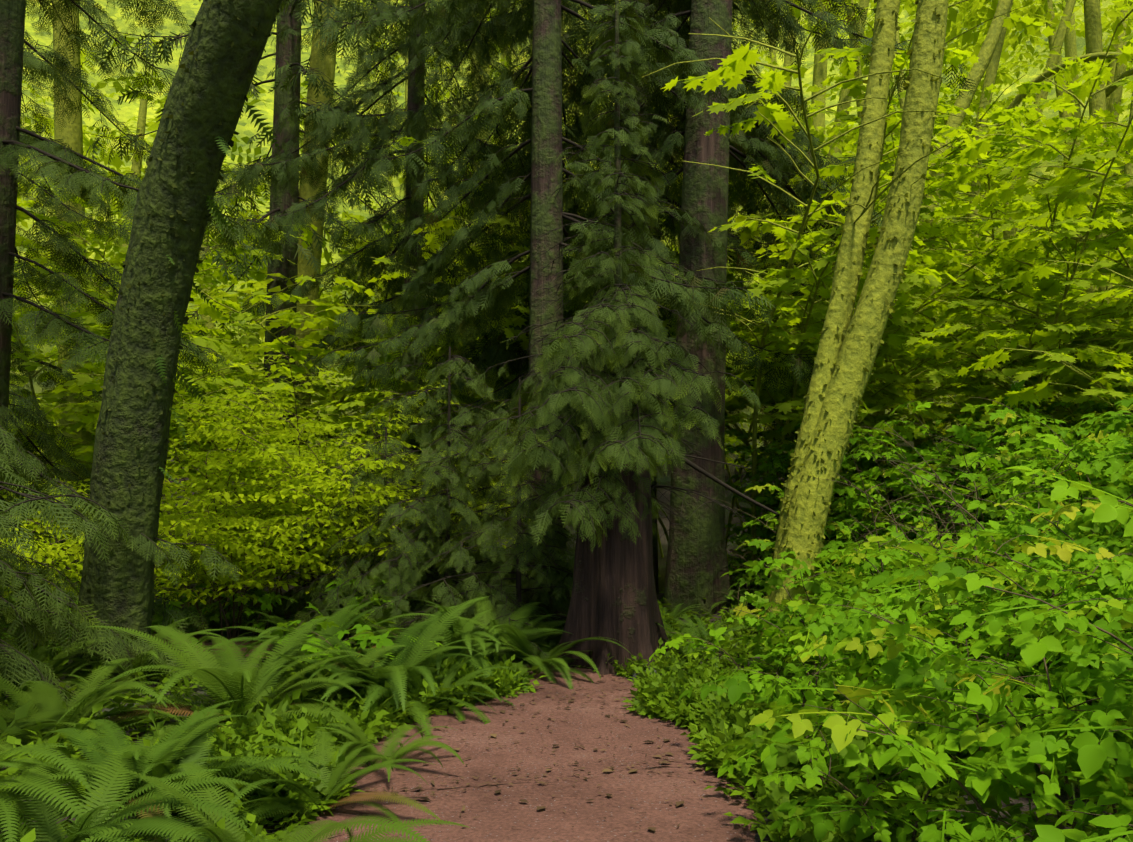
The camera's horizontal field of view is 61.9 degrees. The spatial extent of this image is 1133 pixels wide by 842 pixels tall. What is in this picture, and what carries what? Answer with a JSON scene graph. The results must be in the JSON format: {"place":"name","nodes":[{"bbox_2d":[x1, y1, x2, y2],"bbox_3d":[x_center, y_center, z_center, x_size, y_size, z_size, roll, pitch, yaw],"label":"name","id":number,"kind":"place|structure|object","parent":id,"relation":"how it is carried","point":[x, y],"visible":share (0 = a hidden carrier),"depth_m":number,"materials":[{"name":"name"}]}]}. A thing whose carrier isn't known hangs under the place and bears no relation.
{"place":"outdoors","nodes":[
{"label":"outdoors","id":0,"kind":"place"},
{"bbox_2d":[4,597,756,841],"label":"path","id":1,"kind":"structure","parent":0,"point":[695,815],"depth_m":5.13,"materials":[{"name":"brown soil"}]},
{"bbox_2d":[220,640,756,841],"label":"path leaf litter","id":2,"kind":"object","parent":1,"relation":"on","point":[678,803],"visible":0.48,"depth_m":5.40,"materials":[{"name":"brown plant"}]},
{"bbox_2d":[0,0,1132,841],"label":"ground","id":3,"kind":"structure","parent":0,"point":[128,108],"depth_m":45.58,"materials":[{"name":"green plant"}]},
{"bbox_2d":[65,0,282,683],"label":"tree trunk","id":4,"kind":"object","parent":3,"relation":"on","point":[129,421],"visible":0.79,"depth_m":7.61,"materials":[{"name":"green plant"}]},
{"bbox_2d":[0,344,576,614],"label":"huckleberry leaves","id":5,"kind":"object","parent":3,"relation":"on","point":[275,512],"visible":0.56,"depth_m":10.43,"materials":[{"name":"green plant"}]},
{"bbox_2d":[0,0,760,709],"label":"conifer foliage","id":6,"kind":"object","parent":3,"relation":"on","point":[522,462],"visible":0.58,"depth_m":9.49,"materials":[{"name":"green plant"}]},
{"bbox_2d":[0,0,963,700],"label":"tree branches","id":7,"kind":"object","parent":3,"relation":"on","point":[518,586],"visible":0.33,"depth_m":10.29,"materials":[{"name":"green plant"}]},
{"bbox_2d":[0,0,977,626],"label":"cedar tree","id":8,"kind":"object","parent":3,"relation":"on","point":[490,300],"depth_m":12.54,"materials":[{"name":"green plant"}]},
{"bbox_2d":[0,102,1079,841],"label":"ferns","id":9,"kind":"object","parent":3,"relation":"on","point":[186,782],"visible":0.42,"depth_m":5.76,"materials":[{"name":"green plant"}]},
{"bbox_2d":[0,576,1127,841],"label":"herb leaves","id":10,"kind":"object","parent":3,"relation":"on","point":[716,718],"visible":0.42,"depth_m":5.72,"materials":[{"name":"green plant"}]},
{"bbox_2d":[0,362,1132,841],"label":"bushes","id":11,"kind":"object","parent":3,"relation":"on","point":[1082,672],"visible":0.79,"depth_m":4.84,"materials":[{"name":"green plant"}]},
{"bbox_2d":[0,343,1132,841],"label":"shrub stems","id":12,"kind":"object","parent":3,"relation":"on","point":[814,673],"visible":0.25,"depth_m":7.95,"materials":[{"name":"green plant"}]},
{"bbox_2d":[4,0,1132,654],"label":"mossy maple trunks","id":13,"kind":"object","parent":3,"relation":"on","point":[840,384],"visible":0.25,"depth_m":10.03,"materials":[{"name":"green plant"}]},
{"bbox_2d":[83,0,946,648],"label":"moss tufts","id":14,"kind":"object","parent":13,"relation":"on","point":[231,144],"visible":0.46,"depth_m":9.21,"materials":[{"name":"green plant"}]},
{"bbox_2d":[8,0,1132,501],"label":"vine maple leaves","id":15,"kind":"object","parent":3,"relation":"on","point":[904,348],"visible":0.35,"depth_m":12.33,"materials":[{"name":"green plant"}]},
{"bbox_2d":[9,0,1132,493],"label":"forest leaves","id":16,"kind":"object","parent":3,"relation":"on","point":[963,16],"visible":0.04,"depth_m":24.61,"materials":[{"name":"green plant"}]},
{"bbox_2d":[550,397,671,674],"bbox_3d":[0.448,1.153,8.960,1.516,2.700,1.323,-5,-7,44],"label":"tree trunk","id":17,"kind":"object","parent":3,"relation":"on","point":[613,595],"visible":0.56,"depth_m":8.65,"materials":[{"name":"brown plant"}]},
{"bbox_2d":[629,667,663,679],"bbox_3d":[0.707,2.191,8.207,0.328,0.109,0.238,0,-5,2],"label":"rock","id":18,"kind":"object","parent":3,"relation":"on","point":[636,674],"visible":0.19,"depth_m":8.15,"materials":[{"name":"grey stone"}]}
]}

